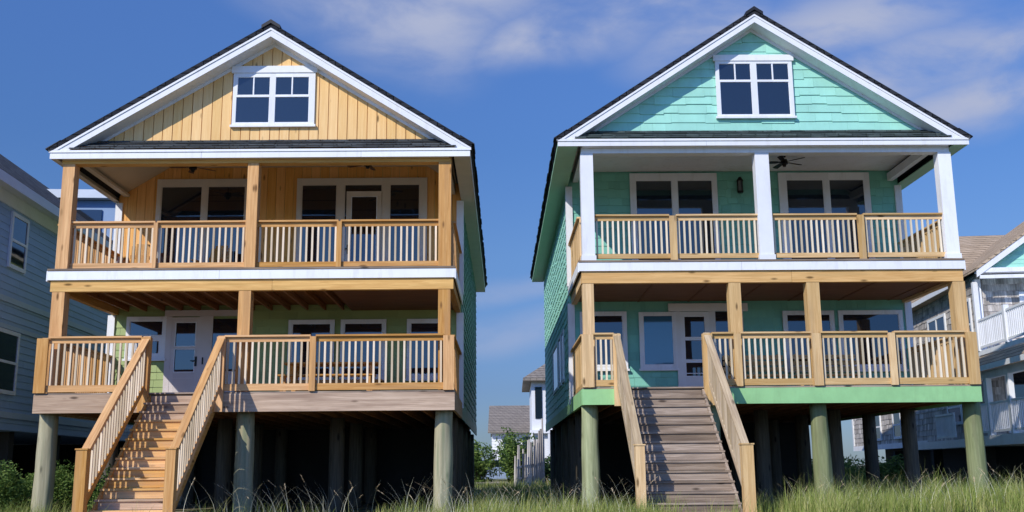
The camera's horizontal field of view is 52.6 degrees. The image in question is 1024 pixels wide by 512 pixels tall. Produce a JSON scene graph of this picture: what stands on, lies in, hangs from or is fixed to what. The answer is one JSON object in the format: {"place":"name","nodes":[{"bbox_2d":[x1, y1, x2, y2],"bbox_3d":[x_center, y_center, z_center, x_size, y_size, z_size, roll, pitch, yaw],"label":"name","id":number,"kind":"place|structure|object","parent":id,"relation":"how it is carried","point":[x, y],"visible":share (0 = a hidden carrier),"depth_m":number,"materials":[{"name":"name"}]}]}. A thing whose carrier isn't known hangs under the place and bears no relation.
{"place":"outdoors","nodes":[
{"label":"outdoors","id":0,"kind":"place"},
{"bbox_2d":[0,0,1023,469],"label":"sky","id":1,"kind":"structure","parent":0,"point":[508,77],"materials":[{"name":"blue"}]},
{"bbox_2d":[0,465,1023,511],"bbox_3d":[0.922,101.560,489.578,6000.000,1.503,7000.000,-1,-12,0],"label":"ground","id":2,"kind":"structure","parent":0,"point":[365,507],"depth_m":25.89,"materials":[{"name":"green plant"}]},
{"bbox_2d":[0,460,67,511],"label":"weed bush","id":3,"kind":"object","parent":2,"relation":"on","point":[7,490],"visible":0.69,"depth_m":20.10,"materials":[{"name":"green plant"}]},
{"bbox_2d":[15,459,73,511],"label":"weed bush","id":4,"kind":"object","parent":2,"relation":"on","point":[69,481],"visible":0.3,"depth_m":21.18,"materials":[{"name":"green plant"}]},
{"bbox_2d":[0,154,145,503],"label":"blue house","id":5,"kind":"structure","parent":2,"relation":"on","point":[29,212],"depth_m":25.15,"materials":[{"name":"wood"}]},
{"bbox_2d":[0,327,20,395],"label":"window","id":6,"kind":"structure","parent":5,"relation":"in","point":[9,340],"depth_m":23.76,"materials":[{"name":"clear glass"}]},
{"bbox_2d":[7,211,29,273],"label":"window","id":7,"kind":"structure","parent":5,"relation":"in","point":[19,225],"depth_m":24.29,"materials":[{"name":"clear glass"}]},
{"bbox_2d":[72,463,148,510],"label":"weed bush","id":8,"kind":"object","parent":2,"relation":"on","point":[96,492],"visible":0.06,"depth_m":20.67,"materials":[{"name":"green plant"}]},
{"bbox_2d":[30,19,487,511],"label":"beach house","id":9,"kind":"structure","parent":2,"relation":"on","point":[278,129],"depth_m":21.41,"materials":[{"name":"yellow wood"}]},
{"bbox_2d":[124,244,157,262],"bbox_3d":[-8.200,0.189,22.932,0.700,1.083,0.810,3,-12,-17],"label":"porch chair","id":10,"kind":"object","parent":9,"relation":"on","point":[142,254],"visible":0.21,"depth_m":23.26,"materials":[{"name":"brown wood"}]},
{"bbox_2d":[122,316,166,360],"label":"window","id":11,"kind":"structure","parent":9,"relation":"in","point":[155,327],"depth_m":23.62,"materials":[{"name":"glass"}]},
{"bbox_2d":[168,317,199,391],"bbox_3d":[-7.429,2.351,23.469,0.630,1.950,0.085,0,-12,0],"label":"door","id":12,"kind":"structure","parent":9,"relation":"in","point":[185,330],"depth_m":23.52,"materials":[{"name":"paint"}]},
{"bbox_2d":[170,166,214,173],"bbox_3d":[-7.008,-2.109,22.949,0.964,0.527,1.004,9,-15,-39],"label":"ceiling fan","id":13,"kind":"object","parent":9,"relation":"hanging from","point":[192,169],"visible":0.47,"depth_m":22.89,"materials":[{"name":"brown metal"}]},
{"bbox_2d":[155,179,246,262],"bbox_3d":[-7.196,-0.454,24.060,2.270,2.760,0.075,0,-12,0],"label":"window","id":14,"kind":"structure","parent":9,"relation":"in","point":[177,199],"depth_m":24.21,"materials":[{"name":"glass"}]},
{"bbox_2d":[191,245,229,262],"bbox_3d":[-6.664,0.218,23.143,0.700,1.083,0.810,-2,-12,8],"label":"porch chair","id":15,"kind":"object","parent":9,"relation":"on","point":[221,253],"visible":0.19,"depth_m":23.51,"materials":[{"name":"brown wood"}]},
{"bbox_2d":[229,66,317,127],"bbox_3d":[-4.937,-3.309,21.505,1.780,1.330,0.075,0,-12,0],"label":"window","id":16,"kind":"structure","parent":9,"relation":"in","point":[263,96],"depth_m":21.51,"materials":[{"name":"white paint"}]},
{"bbox_2d":[287,320,334,379],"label":"window","id":17,"kind":"structure","parent":9,"relation":"in","point":[295,327],"depth_m":23.62,"materials":[{"name":"glass"}]},
{"bbox_2d":[277,374,375,390],"bbox_3d":[-3.845,2.689,21.497,2.000,0.450,0.395,0,-12,0],"label":"bench","id":18,"kind":"object","parent":9,"relation":"on","point":[327,375],"visible":0.45,"depth_m":21.37,"materials":[{"name":"brown wood"}]},
{"bbox_2d":[284,362,378,390],"bbox_3d":[-3.852,2.698,22.261,2.000,0.770,0.715,0,-12,0],"label":"picnic table","id":19,"kind":"object","parent":9,"relation":"on","point":[327,365],"visible":0.41,"depth_m":22.24,"materials":[{"name":"brown wood"}]},
{"bbox_2d":[296,379,383,390],"bbox_3d":[-3.855,2.970,22.869,2.000,0.450,0.395,0,-12,0],"label":"bench","id":20,"kind":"object","parent":9,"relation":"on","point":[376,380],"visible":0.24,"depth_m":22.72,"materials":[{"name":"brown wood"}]},
{"bbox_2d":[347,165,374,169],"bbox_3d":[-3.148,-2.166,22.966,0.964,0.476,1.004,2,-12,-11],"label":"ceiling fan","id":21,"kind":"object","parent":9,"relation":"hanging from","point":[366,166],"visible":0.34,"depth_m":23.08,"materials":[{"name":"brown metal"}]},
{"bbox_2d":[295,177,426,261],"bbox_3d":[-3.506,-0.481,24.091,3.110,2.760,0.075,0,-12,0],"label":"window","id":22,"kind":"structure","parent":9,"relation":"in","point":[317,198],"depth_m":24.24,"materials":[{"name":"glass"}]},
{"bbox_2d":[344,191,380,260],"bbox_3d":[-3.478,-0.353,24.021,0.860,2.380,0.085,0,-12,0],"label":"balcony door","id":23,"kind":"structure","parent":9,"relation":"in","point":[359,204],"depth_m":24.16,"materials":[{"name":"beige paint"}]},
{"bbox_2d":[338,319,386,380],"bbox_3d":[-3.387,2.139,23.556,1.100,1.410,0.075,0,-12,0],"label":"window","id":24,"kind":"structure","parent":9,"relation":"in","point":[348,326],"depth_m":23.59,"materials":[{"name":"white paint"}]},
{"bbox_2d":[405,319,437,380],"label":"window","id":25,"kind":"structure","parent":9,"relation":"in","point":[414,326],"depth_m":23.58,"materials":[{"name":"white paint"}]},
{"bbox_2d":[474,439,508,482],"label":"shrub","id":26,"kind":"object","parent":2,"relation":"on","point":[481,468],"visible":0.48,"depth_m":51.41,"materials":[{"name":"green plant"}]},
{"bbox_2d":[475,460,513,483],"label":"parked car","id":27,"kind":"object","parent":2,"relation":"on","point":[503,476],"visible":0.04,"depth_m":59.90,"materials":[{"name":"blue paint"}]},
{"bbox_2d":[488,405,529,459],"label":"grey house","id":28,"kind":"structure","parent":2,"relation":"on","point":[515,418],"depth_m":72.28,"materials":[{"name":"white paint"}]},
{"bbox_2d":[503,437,528,448],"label":"window","id":29,"kind":"structure","parent":28,"relation":"in","point":[527,438],"depth_m":70.84,"materials":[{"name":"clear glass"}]},
{"bbox_2d":[495,427,537,480],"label":"shrub","id":30,"kind":"object","parent":2,"relation":"on","point":[511,444],"visible":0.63,"depth_m":54.37,"materials":[{"name":"green plant"}]},
{"bbox_2d":[514,418,544,486],"bbox_3d":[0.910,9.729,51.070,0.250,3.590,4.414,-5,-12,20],"label":"picket fence","id":31,"kind":"object","parent":2,"relation":"on","point":[533,466],"visible":0.8,"depth_m":51.16,"materials":[{"name":"grey wood"}]},
{"bbox_2d":[521,452,550,482],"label":"shrub","id":32,"kind":"object","parent":2,"relation":"on","point":[547,469],"visible":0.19,"depth_m":56.30,"materials":[{"name":"green plant"}]},
{"bbox_2d":[522,364,551,462],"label":"white tower house","id":33,"kind":"structure","parent":2,"relation":"on","point":[533,385],"depth_m":61.43,"materials":[{"name":"paint"}]},
{"bbox_2d":[535,387,541,418],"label":"window","id":34,"kind":"structure","parent":33,"relation":"in","point":[538,390],"depth_m":61.44,"materials":[{"name":"blue glass"}]},
{"bbox_2d":[160,462,1020,511],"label":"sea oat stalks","id":35,"kind":"object","parent":2,"relation":"on","point":[612,496],"visible":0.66,"depth_m":16.56,"materials":[{"name":"green plant"}]},
{"bbox_2d":[191,468,1023,500],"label":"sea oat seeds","id":36,"kind":"object","parent":35,"relation":"attached to","point":[652,481],"visible":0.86,"depth_m":16.71,"materials":[{"name":"beige plant"}]},
{"bbox_2d":[530,6,989,511],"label":"beach house","id":37,"kind":"structure","parent":2,"relation":"on","point":[671,266],"depth_m":22.72,"materials":[{"name":"green paint"}]},
{"bbox_2d":[552,329,564,395],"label":"side window","id":38,"kind":"structure","parent":37,"relation":"in","point":[558,354],"depth_m":28.64,"materials":[{"name":"glass"}]},
{"bbox_2d":[580,311,629,370],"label":"window","id":39,"kind":"structure","parent":37,"relation":"in","point":[613,321],"depth_m":24.55,"materials":[{"name":"white paint"}]},
{"bbox_2d":[638,312,679,370],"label":"window","id":40,"kind":"structure","parent":37,"relation":"in","point":[657,330],"depth_m":24.51,"materials":[{"name":"blue glass"}]},
{"bbox_2d":[629,173,720,259],"bbox_3d":[3.947,-0.664,25.050,2.190,2.770,0.075,0,-12,-1],"label":"window","id":41,"kind":"structure","parent":37,"relation":"in","point":[672,194],"depth_m":25.19,"materials":[{"name":"glass"}]},
{"bbox_2d":[680,312,708,386],"bbox_3d":[4.338,2.318,24.453,0.680,2.020,0.038,0,-12,-1],"label":"door","id":42,"kind":"structure","parent":37,"relation":"in","point":[692,324],"depth_m":24.50,"materials":[{"name":"white paint"}]},
{"bbox_2d":[737,177,743,193],"bbox_3d":[5.552,-1.726,25.246,0.170,0.400,0.205,0,-12,-1],"label":"wall lantern","id":43,"kind":"object","parent":37,"relation":"attached to","point":[739,185],"depth_m":25.18,"materials":[{"name":"brown metal"}]},
{"bbox_2d":[712,55,796,118],"bbox_3d":[5.340,-3.728,22.808,1.780,1.470,0.075,0,-12,-1],"label":"window","id":44,"kind":"structure","parent":37,"relation":"in","point":[747,86],"depth_m":22.81,"materials":[{"name":"white paint"}]},
{"bbox_2d":[722,354,788,385],"bbox_3d":[5.610,2.718,23.863,1.400,0.954,0.525,0,-12,-1],"label":"bench","id":45,"kind":"object","parent":37,"relation":"on","point":[758,364],"visible":0.49,"depth_m":24.07,"materials":[{"name":"brown wood"}]},
{"bbox_2d":[769,156,804,168],"bbox_3d":[6.367,-2.201,24.124,0.965,0.272,1.004,6,-13,-28],"label":"ceiling fan","id":46,"kind":"object","parent":37,"relation":"hanging from","point":[783,162],"visible":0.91,"depth_m":24.08,"materials":[{"name":"brown metal"}]},
{"bbox_2d":[782,310,839,371],"bbox_3d":[7.058,2.017,24.545,1.290,1.460,0.075,0,-12,-1],"label":"window","id":47,"kind":"structure","parent":37,"relation":"in","point":[792,320],"depth_m":24.62,"materials":[{"name":"white paint"}]},
{"bbox_2d":[778,172,875,258],"bbox_3d":[7.634,-0.686,25.107,2.290,2.770,0.075,0,-12,-1],"label":"sliding door","id":48,"kind":"structure","parent":37,"relation":"in","point":[825,192],"depth_m":25.25,"materials":[{"name":"white paint"}]},
{"bbox_2d":[792,354,862,385],"bbox_3d":[7.259,2.708,23.889,1.500,0.954,0.525,0,-12,-1],"label":"bench","id":49,"kind":"object","parent":37,"relation":"on","point":[826,362],"visible":0.37,"depth_m":24.09,"materials":[{"name":"brown wood"}]},
{"bbox_2d":[838,310,908,371],"bbox_3d":[8.543,2.008,24.569,1.600,1.460,0.075,0,-12,-1],"label":"window","id":50,"kind":"structure","parent":37,"relation":"in","point":[848,320],"depth_m":24.64,"materials":[{"name":"glass"}]},
{"bbox_2d":[811,457,859,487],"bbox_3d":[11.324,8.280,39.698,3.327,1.460,4.083,-7,-13,30],"label":"shrub","id":51,"kind":"object","parent":2,"relation":"on","point":[849,473],"visible":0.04,"depth_m":39.99,"materials":[{"name":"green plant"}]},
{"bbox_2d":[812,455,879,486],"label":"shrub","id":52,"kind":"object","parent":2,"relation":"on","point":[861,469],"visible":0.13,"depth_m":43.54,"materials":[{"name":"green plant"}]},
{"bbox_2d":[858,454,905,489],"bbox_3d":[12.708,7.367,35.000,1.677,1.350,1.975,9,-15,-39],"label":"shrub","id":53,"kind":"object","parent":2,"relation":"on","point":[893,469],"visible":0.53,"depth_m":34.63,"materials":[{"name":"green plant"}]},
{"bbox_2d":[851,221,1023,493],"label":"shingled house","id":54,"kind":"structure","parent":2,"relation":"on","point":[993,275],"depth_m":30.35,"materials":[{"name":"grey wood"}]},
{"bbox_2d":[875,416,882,440],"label":"window","id":55,"kind":"structure","parent":54,"relation":"in","point":[877,418],"depth_m":42.00,"materials":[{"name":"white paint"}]},
{"bbox_2d":[892,413,901,438],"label":"window","id":56,"kind":"structure","parent":54,"relation":"in","point":[896,421],"depth_m":39.31,"materials":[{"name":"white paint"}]},
{"bbox_2d":[927,313,946,341],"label":"window","id":57,"kind":"structure","parent":54,"relation":"in","point":[938,322],"depth_m":34.02,"materials":[{"name":"glass"}]},
{"bbox_2d":[947,404,962,424],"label":"window","id":58,"kind":"structure","parent":54,"relation":"in","point":[957,409],"depth_m":32.28,"materials":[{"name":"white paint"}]},
{"bbox_2d":[967,298,973,331],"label":"window","id":59,"kind":"structure","parent":54,"relation":"in","point":[969,309],"depth_m":30.87,"materials":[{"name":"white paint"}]},
{"bbox_2d":[1004,371,1023,432],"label":"window","id":60,"kind":"structure","parent":54,"relation":"in","point":[1018,377],"depth_m":29.71,"materials":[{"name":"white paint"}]},
{"bbox_2d":[1018,292,1023,336],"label":"window","id":61,"kind":"structure","parent":54,"relation":"in","point":[1021,294],"depth_m":30.17,"materials":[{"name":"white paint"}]}
]}

